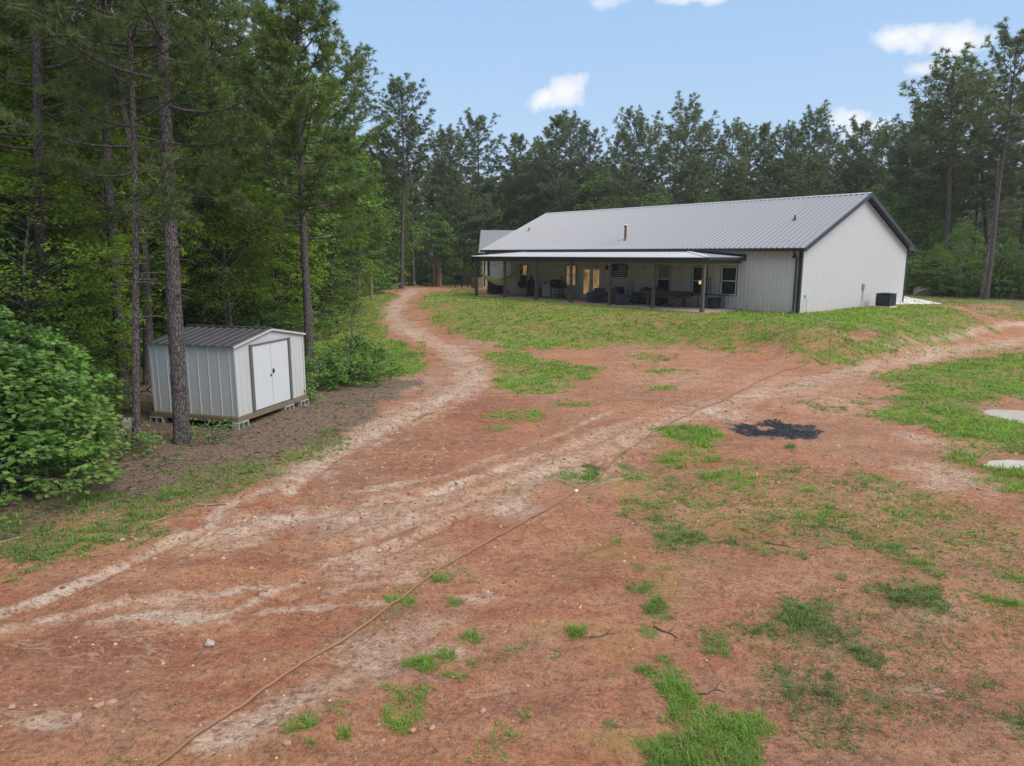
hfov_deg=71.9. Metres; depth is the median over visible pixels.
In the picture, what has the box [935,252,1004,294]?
shrub
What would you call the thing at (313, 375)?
shrub
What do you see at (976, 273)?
shrub
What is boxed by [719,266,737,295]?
window
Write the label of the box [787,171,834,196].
pine tree
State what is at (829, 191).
pine tree
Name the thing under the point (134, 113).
pine tree
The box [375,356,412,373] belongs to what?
shrub
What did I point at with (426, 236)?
broadleaf tree
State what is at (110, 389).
shrub
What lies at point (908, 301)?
driveway
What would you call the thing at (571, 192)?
pine tree
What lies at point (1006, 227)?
broadleaf tree
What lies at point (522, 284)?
kettle grill
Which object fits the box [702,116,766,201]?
pine tree
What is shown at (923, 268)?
shrub
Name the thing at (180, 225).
broadleaf tree
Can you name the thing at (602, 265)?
string lights
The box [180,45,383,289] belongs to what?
broadleaf tree
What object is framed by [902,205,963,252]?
broadleaf tree
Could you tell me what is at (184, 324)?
shrub
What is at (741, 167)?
pine tree
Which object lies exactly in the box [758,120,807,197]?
pine tree
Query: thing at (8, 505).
leaf litter
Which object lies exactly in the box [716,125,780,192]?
pine tree
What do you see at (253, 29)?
pine tree
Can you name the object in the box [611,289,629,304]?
wicker armchair
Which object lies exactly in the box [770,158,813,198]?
pine tree
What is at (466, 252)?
broadleaf tree
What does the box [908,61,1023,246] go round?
pine tree
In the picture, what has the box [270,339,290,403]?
door
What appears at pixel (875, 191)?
pine tree
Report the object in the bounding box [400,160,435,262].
pine tree
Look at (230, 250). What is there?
broadleaf tree
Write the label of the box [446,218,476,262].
broadleaf tree
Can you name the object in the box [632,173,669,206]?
pine tree
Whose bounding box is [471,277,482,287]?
wooden crate
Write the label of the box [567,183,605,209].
pine tree
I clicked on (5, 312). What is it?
shrub
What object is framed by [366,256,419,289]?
shrub
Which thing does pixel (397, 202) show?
broadleaf tree
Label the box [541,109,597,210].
pine tree
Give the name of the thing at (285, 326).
shrub
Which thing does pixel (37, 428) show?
shrub
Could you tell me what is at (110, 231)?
pine tree
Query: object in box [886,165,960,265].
broadleaf tree
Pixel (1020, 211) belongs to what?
broadleaf tree
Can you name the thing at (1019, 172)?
pine tree
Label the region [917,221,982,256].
broadleaf tree
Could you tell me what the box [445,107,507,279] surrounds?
pine tree
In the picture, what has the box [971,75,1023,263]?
pine tree
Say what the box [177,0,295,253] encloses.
pine tree
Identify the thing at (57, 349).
shrub
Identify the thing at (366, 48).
pine tree
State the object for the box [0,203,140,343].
broadleaf tree
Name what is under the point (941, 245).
broadleaf tree
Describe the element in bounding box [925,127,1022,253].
pine tree
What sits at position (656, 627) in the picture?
stick
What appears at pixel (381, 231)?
broadleaf tree
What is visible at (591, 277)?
french door
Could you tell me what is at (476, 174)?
pine tree
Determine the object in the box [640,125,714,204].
pine tree
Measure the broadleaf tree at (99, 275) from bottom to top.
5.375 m
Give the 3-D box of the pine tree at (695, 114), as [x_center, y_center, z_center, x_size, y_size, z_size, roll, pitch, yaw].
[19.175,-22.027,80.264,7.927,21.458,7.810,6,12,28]
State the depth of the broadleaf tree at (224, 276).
25.17 m
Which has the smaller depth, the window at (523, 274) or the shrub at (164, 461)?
the shrub at (164, 461)
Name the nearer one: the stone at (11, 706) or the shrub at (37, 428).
the stone at (11, 706)
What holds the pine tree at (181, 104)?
on the ground at (140, 635)
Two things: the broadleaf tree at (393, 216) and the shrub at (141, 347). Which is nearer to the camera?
the shrub at (141, 347)
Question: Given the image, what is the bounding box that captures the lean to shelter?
[425,253,483,286]
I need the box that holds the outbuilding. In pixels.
[478,230,514,285]
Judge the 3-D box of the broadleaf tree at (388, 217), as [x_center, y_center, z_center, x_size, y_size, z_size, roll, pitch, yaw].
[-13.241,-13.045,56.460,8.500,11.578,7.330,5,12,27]
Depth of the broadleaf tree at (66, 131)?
24.44 m
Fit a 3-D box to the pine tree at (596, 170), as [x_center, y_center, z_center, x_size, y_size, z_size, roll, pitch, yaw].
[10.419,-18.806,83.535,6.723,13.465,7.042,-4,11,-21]
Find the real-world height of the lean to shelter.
3.403 m
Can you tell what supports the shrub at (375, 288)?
on the ground at (140, 635)
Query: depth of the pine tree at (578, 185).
98.12 m
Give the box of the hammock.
[478,264,524,285]
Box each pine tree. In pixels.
[0,0,141,326]
[0,0,203,328]
[0,0,203,385]
[0,0,272,448]
[0,0,302,444]
[0,20,92,305]
[5,4,154,351]
[20,0,188,398]
[77,2,235,322]
[99,0,287,325]
[127,17,212,319]
[140,0,269,297]
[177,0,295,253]
[182,0,396,374]
[221,0,324,201]
[292,39,377,248]
[313,34,394,269]
[360,132,413,282]
[367,162,419,267]
[370,72,446,288]
[376,112,439,285]
[390,204,416,246]
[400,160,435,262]
[406,188,431,274]
[414,158,466,276]
[419,159,456,252]
[422,124,472,268]
[431,126,493,253]
[434,167,481,283]
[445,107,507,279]
[451,169,496,276]
[460,193,503,255]
[472,172,501,224]
[483,132,544,229]
[483,192,522,229]
[496,181,535,229]
[499,161,531,221]
[500,149,539,220]
[510,168,540,223]
[511,156,549,216]
[521,136,553,221]
[522,113,594,220]
[527,150,581,222]
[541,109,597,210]
[555,168,586,208]
[559,165,602,208]
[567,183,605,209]
[568,120,619,196]
[571,156,608,207]
[575,166,609,209]
[580,158,616,202]
[587,167,649,209]
[598,161,646,208]
[601,128,642,206]
[602,104,661,206]
[621,115,676,201]
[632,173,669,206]
[633,195,653,206]
[634,182,676,206]
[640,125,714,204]
[646,91,720,202]
[669,120,731,203]
[682,159,729,203]
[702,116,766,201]
[705,154,765,201]
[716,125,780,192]
[723,180,746,200]
[727,121,799,198]
[748,157,802,199]
[749,158,811,199]
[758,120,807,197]
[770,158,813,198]
[780,99,850,195]
[781,127,819,192]
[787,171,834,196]
[790,151,844,196]
[807,122,858,194]
[809,179,846,195]
[826,137,880,188]
[829,154,876,193]
[831,115,889,193]
[848,119,918,200]
[854,124,898,192]
[858,185,891,207]
[867,98,969,252]
[874,119,954,277]
[877,125,946,222]
[882,167,932,288]
[893,73,1008,250]
[896,40,1012,250]
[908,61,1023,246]
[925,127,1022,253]
[952,185,981,246]
[957,15,1023,299]
[969,82,1023,261]
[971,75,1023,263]
[971,161,1021,239]
[971,188,1022,250]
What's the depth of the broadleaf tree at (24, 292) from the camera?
16.95 m
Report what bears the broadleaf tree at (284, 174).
on the ground at (140, 635)
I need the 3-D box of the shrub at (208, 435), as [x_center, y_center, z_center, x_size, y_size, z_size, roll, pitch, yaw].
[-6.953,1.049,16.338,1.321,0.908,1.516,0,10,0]
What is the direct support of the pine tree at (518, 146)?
on the ground at (140, 635)
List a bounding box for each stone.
[8,704,15,708]
[71,712,81,720]
[93,701,104,708]
[105,699,117,704]
[204,639,214,646]
[282,740,290,745]
[912,286,941,295]
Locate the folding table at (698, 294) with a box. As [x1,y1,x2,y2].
[695,293,727,307]
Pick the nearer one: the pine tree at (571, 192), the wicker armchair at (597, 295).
the wicker armchair at (597, 295)
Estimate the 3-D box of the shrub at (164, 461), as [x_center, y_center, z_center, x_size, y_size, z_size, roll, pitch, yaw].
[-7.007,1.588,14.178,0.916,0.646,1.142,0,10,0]
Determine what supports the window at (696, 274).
in the metal house
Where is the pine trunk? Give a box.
[979,156,1015,298]
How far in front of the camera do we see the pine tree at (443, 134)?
79.64 m
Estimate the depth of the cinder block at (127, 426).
17.12 m
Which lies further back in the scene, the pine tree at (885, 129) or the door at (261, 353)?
the pine tree at (885, 129)
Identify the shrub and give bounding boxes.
[0,304,114,468]
[0,344,117,505]
[0,351,135,522]
[0,402,79,467]
[1,317,109,437]
[37,375,89,436]
[49,347,131,416]
[55,326,115,393]
[65,315,142,381]
[71,359,143,415]
[87,285,259,360]
[88,418,166,462]
[101,305,215,353]
[107,327,164,370]
[108,323,160,366]
[127,289,255,346]
[140,443,185,473]
[153,290,199,331]
[181,411,244,445]
[190,285,270,326]
[206,281,303,330]
[210,289,301,330]
[255,279,356,333]
[262,303,339,340]
[289,370,324,403]
[290,271,369,316]
[304,331,401,386]
[304,345,351,389]
[319,270,358,310]
[328,294,368,355]
[344,258,384,293]
[346,269,373,297]
[352,341,405,383]
[356,268,399,294]
[365,261,393,289]
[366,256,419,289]
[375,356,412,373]
[376,257,409,286]
[393,262,418,283]
[397,266,424,284]
[404,251,444,284]
[415,263,446,283]
[417,264,449,283]
[422,264,458,284]
[427,257,469,284]
[435,258,474,284]
[450,255,481,282]
[904,251,974,295]
[904,253,976,295]
[905,248,931,291]
[905,251,947,292]
[913,244,1000,295]
[913,260,971,294]
[919,259,994,296]
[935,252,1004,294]
[941,241,1023,298]
[942,256,1002,295]
[962,253,1023,297]
[991,269,1023,298]
[1000,262,1023,297]
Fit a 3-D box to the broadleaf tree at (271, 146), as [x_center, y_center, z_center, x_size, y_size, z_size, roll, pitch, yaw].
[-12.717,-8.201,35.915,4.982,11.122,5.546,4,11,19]
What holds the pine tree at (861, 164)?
on the ground at (140, 635)
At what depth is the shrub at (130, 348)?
25.80 m
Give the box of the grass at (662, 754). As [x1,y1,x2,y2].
[0,288,1023,765]
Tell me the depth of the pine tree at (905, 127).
65.29 m
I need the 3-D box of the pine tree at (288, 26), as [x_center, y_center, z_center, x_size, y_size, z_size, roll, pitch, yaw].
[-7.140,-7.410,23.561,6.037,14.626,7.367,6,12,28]
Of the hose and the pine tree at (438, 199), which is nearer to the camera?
the hose
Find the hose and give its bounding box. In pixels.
[151,316,838,765]
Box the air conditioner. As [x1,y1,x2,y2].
[873,292,896,307]
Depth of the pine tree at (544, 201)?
79.87 m
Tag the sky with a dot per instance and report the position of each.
(523, 62)
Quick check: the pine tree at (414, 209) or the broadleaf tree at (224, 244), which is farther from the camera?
the pine tree at (414, 209)
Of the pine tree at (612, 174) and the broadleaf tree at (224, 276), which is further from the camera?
the pine tree at (612, 174)
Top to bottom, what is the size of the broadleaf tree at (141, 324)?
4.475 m
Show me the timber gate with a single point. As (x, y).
(371, 283)
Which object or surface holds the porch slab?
on the ground at (140, 635)
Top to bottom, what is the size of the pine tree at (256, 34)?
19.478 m
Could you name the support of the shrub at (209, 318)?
on the ground at (140, 635)
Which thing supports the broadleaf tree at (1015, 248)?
on the ground at (140, 635)
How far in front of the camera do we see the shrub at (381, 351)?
24.16 m
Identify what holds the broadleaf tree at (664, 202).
on the ground at (140, 635)
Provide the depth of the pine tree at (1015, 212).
71.29 m
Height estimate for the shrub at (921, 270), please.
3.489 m
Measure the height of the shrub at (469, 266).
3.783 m
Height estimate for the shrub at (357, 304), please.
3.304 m
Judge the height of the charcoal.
0.116 m
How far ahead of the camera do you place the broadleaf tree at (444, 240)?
88.22 m
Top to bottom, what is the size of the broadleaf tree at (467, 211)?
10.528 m
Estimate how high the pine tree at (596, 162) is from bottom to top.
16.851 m
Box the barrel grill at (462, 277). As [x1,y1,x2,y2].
[455,274,468,287]
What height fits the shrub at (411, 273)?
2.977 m
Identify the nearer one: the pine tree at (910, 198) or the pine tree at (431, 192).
the pine tree at (910, 198)
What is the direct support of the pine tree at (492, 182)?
on the ground at (140, 635)
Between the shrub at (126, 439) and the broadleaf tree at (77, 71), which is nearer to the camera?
the shrub at (126, 439)
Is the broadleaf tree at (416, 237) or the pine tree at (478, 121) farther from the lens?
the pine tree at (478, 121)
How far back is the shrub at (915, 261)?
52.61 m
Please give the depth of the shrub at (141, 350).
23.48 m
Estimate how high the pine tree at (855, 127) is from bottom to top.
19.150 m
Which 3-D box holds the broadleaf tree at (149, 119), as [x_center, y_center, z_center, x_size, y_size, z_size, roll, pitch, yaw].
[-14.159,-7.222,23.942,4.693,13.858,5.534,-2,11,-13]
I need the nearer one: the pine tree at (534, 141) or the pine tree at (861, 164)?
the pine tree at (861, 164)
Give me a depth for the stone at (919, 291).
51.09 m
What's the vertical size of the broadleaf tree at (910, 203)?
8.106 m
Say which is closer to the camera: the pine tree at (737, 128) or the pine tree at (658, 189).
the pine tree at (658, 189)
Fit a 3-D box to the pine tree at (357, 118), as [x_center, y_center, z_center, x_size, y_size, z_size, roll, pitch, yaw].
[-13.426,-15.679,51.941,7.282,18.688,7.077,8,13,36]
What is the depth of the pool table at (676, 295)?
39.24 m
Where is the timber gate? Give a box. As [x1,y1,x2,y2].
[350,272,372,299]
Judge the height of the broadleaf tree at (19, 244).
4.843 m
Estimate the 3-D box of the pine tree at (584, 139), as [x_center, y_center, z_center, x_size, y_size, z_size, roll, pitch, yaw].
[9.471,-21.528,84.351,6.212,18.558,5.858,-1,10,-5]
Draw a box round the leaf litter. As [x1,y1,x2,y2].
[0,355,1023,740]
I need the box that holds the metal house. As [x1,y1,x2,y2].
[471,192,916,313]
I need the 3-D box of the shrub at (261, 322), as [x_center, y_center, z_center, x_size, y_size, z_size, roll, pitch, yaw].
[-11.686,-3.179,32.407,4.414,3.234,4.778,-1,10,-7]
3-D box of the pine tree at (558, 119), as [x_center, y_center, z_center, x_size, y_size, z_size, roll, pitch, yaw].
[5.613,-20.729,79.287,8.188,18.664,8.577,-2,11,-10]
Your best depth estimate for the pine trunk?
46.70 m
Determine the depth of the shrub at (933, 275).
52.55 m
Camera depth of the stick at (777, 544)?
10.35 m
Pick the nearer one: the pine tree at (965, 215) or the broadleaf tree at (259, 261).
the broadleaf tree at (259, 261)
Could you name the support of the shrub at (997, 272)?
on the ground at (140, 635)
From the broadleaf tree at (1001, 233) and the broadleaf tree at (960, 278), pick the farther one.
the broadleaf tree at (1001, 233)
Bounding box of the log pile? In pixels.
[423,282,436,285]
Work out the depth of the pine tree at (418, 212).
98.70 m
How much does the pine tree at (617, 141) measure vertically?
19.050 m
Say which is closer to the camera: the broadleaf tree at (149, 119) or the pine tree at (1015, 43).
the broadleaf tree at (149, 119)
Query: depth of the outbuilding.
68.29 m
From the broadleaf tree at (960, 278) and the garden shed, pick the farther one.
the broadleaf tree at (960, 278)
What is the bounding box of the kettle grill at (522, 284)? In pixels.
[518,280,526,293]
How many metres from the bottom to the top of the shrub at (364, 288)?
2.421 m
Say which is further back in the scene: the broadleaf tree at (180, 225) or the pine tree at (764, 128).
the pine tree at (764, 128)
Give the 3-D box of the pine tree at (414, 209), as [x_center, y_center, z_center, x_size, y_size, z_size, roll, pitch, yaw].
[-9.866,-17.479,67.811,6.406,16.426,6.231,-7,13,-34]
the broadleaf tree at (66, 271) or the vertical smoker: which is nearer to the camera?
the broadleaf tree at (66, 271)
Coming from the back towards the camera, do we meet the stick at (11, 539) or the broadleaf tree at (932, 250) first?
the broadleaf tree at (932, 250)
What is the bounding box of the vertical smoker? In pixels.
[525,275,534,295]
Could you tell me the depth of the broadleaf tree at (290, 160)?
44.09 m
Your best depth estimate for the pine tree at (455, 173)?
75.95 m
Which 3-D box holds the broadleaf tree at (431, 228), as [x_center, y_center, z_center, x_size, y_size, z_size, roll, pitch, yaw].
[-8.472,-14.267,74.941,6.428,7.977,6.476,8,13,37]
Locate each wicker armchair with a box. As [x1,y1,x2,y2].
[587,288,604,302]
[606,287,623,301]
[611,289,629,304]
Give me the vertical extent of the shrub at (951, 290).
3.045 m
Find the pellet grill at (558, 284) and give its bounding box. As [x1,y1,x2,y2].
[550,275,566,297]
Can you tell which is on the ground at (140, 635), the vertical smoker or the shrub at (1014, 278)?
the shrub at (1014, 278)
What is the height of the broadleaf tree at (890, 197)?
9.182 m
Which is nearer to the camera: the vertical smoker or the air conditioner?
the air conditioner
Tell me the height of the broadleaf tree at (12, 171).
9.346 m
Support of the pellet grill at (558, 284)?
on the porch slab
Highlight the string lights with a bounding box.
[483,262,701,269]
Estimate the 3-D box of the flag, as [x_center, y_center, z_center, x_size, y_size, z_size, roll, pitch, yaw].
[6.721,-7.040,44.179,0.050,0.800,1.240,-9,13,-39]
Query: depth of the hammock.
50.44 m
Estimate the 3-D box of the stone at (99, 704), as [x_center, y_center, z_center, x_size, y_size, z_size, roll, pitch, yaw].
[-3.926,3.064,6.721,0.067,0.048,0.104,9,14,41]
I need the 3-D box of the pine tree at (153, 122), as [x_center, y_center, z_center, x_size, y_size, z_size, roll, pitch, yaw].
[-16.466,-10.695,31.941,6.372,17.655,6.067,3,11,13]
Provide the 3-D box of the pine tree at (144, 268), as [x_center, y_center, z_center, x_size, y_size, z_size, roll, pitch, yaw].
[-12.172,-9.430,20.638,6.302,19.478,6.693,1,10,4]
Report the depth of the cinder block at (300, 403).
19.88 m
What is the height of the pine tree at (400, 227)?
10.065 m
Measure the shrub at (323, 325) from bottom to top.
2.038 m
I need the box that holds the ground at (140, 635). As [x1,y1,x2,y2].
[0,267,1023,765]
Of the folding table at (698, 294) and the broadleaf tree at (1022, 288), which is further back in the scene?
the broadleaf tree at (1022, 288)
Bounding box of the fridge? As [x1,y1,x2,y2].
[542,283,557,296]
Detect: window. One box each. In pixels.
[519,264,527,285]
[565,265,576,286]
[656,265,670,290]
[691,266,707,295]
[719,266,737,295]
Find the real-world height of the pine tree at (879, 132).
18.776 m
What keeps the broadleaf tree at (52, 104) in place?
on the ground at (140, 635)
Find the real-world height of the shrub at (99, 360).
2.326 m
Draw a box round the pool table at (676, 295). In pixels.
[640,290,693,307]
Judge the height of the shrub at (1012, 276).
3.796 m
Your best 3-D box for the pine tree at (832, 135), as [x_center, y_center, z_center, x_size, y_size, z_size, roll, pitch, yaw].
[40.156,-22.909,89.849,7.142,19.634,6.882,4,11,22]
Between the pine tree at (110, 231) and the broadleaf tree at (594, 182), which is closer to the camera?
the pine tree at (110, 231)
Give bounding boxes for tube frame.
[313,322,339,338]
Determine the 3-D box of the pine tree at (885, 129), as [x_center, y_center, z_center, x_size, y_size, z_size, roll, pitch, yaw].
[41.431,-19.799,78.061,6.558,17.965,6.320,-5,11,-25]
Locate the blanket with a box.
[637,285,660,294]
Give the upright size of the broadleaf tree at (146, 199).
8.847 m
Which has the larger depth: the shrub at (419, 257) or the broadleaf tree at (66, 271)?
the shrub at (419, 257)
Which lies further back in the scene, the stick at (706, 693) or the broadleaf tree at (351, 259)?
the broadleaf tree at (351, 259)
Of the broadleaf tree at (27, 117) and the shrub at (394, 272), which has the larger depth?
the shrub at (394, 272)
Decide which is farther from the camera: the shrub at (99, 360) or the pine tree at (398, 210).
the pine tree at (398, 210)
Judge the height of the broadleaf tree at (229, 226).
11.366 m
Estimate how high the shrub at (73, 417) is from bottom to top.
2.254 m
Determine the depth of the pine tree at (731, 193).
85.75 m
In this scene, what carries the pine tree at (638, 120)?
on the ground at (140, 635)
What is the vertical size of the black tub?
0.550 m
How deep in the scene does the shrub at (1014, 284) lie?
48.96 m
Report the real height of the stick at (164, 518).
0.037 m
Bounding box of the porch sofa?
[632,289,666,303]
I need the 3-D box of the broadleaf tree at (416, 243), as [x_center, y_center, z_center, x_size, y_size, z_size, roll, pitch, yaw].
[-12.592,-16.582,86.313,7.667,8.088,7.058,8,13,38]
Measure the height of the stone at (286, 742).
0.044 m
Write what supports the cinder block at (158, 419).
on the cinder block
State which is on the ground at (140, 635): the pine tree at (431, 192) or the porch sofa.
the pine tree at (431, 192)
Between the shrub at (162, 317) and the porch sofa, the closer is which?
the shrub at (162, 317)
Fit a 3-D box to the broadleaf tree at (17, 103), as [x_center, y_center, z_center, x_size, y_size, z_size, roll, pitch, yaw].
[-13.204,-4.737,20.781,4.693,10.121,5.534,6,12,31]
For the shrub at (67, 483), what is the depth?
12.02 m
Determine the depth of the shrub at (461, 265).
74.85 m
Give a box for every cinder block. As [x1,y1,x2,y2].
[122,418,131,428]
[149,416,167,422]
[232,420,248,429]
[280,404,293,411]
[295,398,308,406]
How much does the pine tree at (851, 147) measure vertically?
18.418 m
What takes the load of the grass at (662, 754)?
on the ground at (140, 635)
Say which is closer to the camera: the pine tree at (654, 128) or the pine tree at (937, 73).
the pine tree at (937, 73)
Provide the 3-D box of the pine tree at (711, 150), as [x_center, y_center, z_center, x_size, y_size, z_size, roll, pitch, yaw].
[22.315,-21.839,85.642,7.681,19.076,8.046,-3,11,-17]
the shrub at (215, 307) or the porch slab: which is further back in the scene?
the porch slab
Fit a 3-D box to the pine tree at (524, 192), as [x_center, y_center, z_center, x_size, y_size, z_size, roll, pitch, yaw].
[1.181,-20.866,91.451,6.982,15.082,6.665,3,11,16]
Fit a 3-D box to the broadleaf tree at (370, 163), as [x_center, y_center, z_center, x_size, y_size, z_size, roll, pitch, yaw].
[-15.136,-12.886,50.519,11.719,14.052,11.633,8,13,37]
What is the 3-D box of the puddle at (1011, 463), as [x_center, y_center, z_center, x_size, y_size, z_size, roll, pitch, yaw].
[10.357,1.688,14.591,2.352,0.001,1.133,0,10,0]
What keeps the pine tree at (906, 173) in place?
on the ground at (140, 635)
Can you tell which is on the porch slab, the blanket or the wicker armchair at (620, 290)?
the wicker armchair at (620, 290)
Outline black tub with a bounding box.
[707,298,721,307]
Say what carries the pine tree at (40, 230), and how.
on the ground at (140, 635)
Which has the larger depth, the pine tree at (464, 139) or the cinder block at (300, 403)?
the pine tree at (464, 139)
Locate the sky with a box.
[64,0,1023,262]
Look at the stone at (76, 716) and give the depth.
6.49 m
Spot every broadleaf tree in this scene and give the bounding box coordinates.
[0,0,148,279]
[0,5,126,275]
[0,17,186,242]
[0,30,116,278]
[0,43,155,357]
[0,81,124,338]
[0,153,141,354]
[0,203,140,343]
[0,207,145,375]
[0,223,129,374]
[1,50,158,258]
[19,0,159,366]
[20,80,227,359]
[27,104,205,323]
[69,154,197,290]
[90,255,190,372]
[116,57,271,324]
[116,59,338,289]
[144,137,297,325]
[145,51,348,326]
[148,180,299,320]
[150,198,247,298]
[161,178,324,324]
[175,70,283,313]
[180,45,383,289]
[186,90,317,234]
[201,105,305,279]
[208,184,328,327]
[211,171,336,324]
[249,106,382,249]
[255,180,379,306]
[271,228,346,314]
[291,189,384,327]
[312,157,395,312]
[315,157,400,269]
[341,217,382,267]
[342,168,414,252]
[360,172,429,282]
[361,149,417,269]
[389,218,431,275]
[404,210,458,282]
[408,234,444,273]
[419,192,494,276]
[420,209,467,275]
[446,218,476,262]
[446,237,481,275]
[459,179,522,256]
[486,194,534,229]
[572,168,640,210]
[636,191,671,206]
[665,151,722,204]
[693,191,720,202]
[876,192,931,246]
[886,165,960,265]
[889,197,931,266]
[895,203,944,255]
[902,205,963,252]
[906,246,926,278]
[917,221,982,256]
[922,244,952,289]
[930,231,964,256]
[935,221,995,297]
[939,214,1018,264]
[969,207,1023,269]
[985,234,1017,260]
[993,236,1023,295]
[999,207,1023,262]
[1016,236,1023,291]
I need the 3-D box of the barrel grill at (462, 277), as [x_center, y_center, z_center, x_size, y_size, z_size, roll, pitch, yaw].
[-4.499,-9.119,63.107,0.750,1.236,1.200,-9,13,-39]
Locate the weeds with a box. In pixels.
[0,301,1023,765]
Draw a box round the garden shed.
[146,324,308,422]
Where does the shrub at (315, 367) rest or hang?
on the ground at (140, 635)
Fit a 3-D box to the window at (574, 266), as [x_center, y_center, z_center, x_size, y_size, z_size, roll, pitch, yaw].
[3.991,-7.228,47.572,0.085,1.460,1.010,-9,13,-39]
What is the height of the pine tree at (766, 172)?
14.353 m
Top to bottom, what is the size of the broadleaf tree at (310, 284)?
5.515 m
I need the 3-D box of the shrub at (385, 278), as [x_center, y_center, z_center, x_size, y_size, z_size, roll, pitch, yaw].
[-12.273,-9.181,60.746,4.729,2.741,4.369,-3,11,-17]
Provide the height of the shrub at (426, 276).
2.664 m
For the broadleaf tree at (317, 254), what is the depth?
31.95 m
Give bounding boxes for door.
[252,343,273,409]
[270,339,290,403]
[580,266,601,298]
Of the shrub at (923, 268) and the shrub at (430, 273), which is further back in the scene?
the shrub at (430, 273)
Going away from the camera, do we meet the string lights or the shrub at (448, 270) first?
the string lights
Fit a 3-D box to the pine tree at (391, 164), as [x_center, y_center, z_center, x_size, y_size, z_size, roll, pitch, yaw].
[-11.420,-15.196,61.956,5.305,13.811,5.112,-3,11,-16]
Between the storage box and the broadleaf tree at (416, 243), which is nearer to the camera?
the storage box
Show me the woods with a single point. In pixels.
(424, 201)
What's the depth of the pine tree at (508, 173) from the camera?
92.90 m
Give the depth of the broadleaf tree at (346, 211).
37.06 m
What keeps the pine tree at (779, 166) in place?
on the ground at (140, 635)
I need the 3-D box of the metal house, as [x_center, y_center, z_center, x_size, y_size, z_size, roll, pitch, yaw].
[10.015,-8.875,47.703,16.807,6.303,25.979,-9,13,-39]
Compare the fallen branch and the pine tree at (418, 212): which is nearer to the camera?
the fallen branch
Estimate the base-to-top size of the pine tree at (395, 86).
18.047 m
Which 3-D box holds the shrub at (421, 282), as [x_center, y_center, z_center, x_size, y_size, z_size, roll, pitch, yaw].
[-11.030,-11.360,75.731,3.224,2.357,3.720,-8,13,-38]
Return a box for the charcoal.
[725,419,823,439]
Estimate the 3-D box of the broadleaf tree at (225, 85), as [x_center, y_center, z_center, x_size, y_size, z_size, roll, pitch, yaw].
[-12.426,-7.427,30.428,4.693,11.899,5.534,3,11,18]
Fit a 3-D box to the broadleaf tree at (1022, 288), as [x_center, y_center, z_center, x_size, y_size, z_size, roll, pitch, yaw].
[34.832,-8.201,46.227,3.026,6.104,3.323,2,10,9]
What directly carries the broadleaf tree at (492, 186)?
on the ground at (140, 635)
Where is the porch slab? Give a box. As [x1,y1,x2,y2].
[472,294,741,312]
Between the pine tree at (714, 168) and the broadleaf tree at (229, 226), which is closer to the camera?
the broadleaf tree at (229, 226)
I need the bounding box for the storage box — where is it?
[487,280,502,293]
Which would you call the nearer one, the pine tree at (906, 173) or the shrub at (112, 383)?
the shrub at (112, 383)
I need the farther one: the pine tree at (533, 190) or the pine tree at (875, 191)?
the pine tree at (533, 190)
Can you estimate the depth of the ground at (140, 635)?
9.56 m
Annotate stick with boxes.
[0,535,23,542]
[147,515,170,523]
[196,501,225,505]
[589,628,614,637]
[654,625,677,637]
[696,681,724,694]
[764,541,790,546]
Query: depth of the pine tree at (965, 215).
77.85 m
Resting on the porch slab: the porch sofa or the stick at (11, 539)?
the porch sofa
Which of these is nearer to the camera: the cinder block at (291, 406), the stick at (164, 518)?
the stick at (164, 518)
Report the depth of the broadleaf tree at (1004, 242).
67.62 m
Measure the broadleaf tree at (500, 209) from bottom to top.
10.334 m
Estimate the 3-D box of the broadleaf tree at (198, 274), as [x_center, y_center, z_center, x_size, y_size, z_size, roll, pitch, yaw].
[-14.723,-6.153,26.602,7.376,10.767,8.697,5,11,25]
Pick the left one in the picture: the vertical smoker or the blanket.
the vertical smoker
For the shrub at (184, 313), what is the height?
3.060 m
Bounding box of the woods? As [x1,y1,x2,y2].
[391,153,1023,274]
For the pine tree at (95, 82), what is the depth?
27.15 m
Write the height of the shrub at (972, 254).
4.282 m
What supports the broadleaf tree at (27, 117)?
on the ground at (140, 635)
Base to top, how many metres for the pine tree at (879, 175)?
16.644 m
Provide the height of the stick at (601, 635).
0.047 m
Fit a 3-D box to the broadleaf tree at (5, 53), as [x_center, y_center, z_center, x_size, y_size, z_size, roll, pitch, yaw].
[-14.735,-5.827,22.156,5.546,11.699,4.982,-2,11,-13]
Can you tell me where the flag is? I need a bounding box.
[612,264,627,276]
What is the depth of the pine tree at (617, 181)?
75.27 m
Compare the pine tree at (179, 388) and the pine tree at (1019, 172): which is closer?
the pine tree at (179, 388)
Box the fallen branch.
[108,374,152,401]
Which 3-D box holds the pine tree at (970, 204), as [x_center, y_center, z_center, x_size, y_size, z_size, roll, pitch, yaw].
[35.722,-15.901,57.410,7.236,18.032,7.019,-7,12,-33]
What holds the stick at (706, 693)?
on the ground at (140, 635)
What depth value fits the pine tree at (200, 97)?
27.73 m
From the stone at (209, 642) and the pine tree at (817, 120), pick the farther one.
the pine tree at (817, 120)
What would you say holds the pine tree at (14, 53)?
on the ground at (140, 635)
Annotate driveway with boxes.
[896,296,941,304]
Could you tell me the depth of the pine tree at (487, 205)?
78.12 m

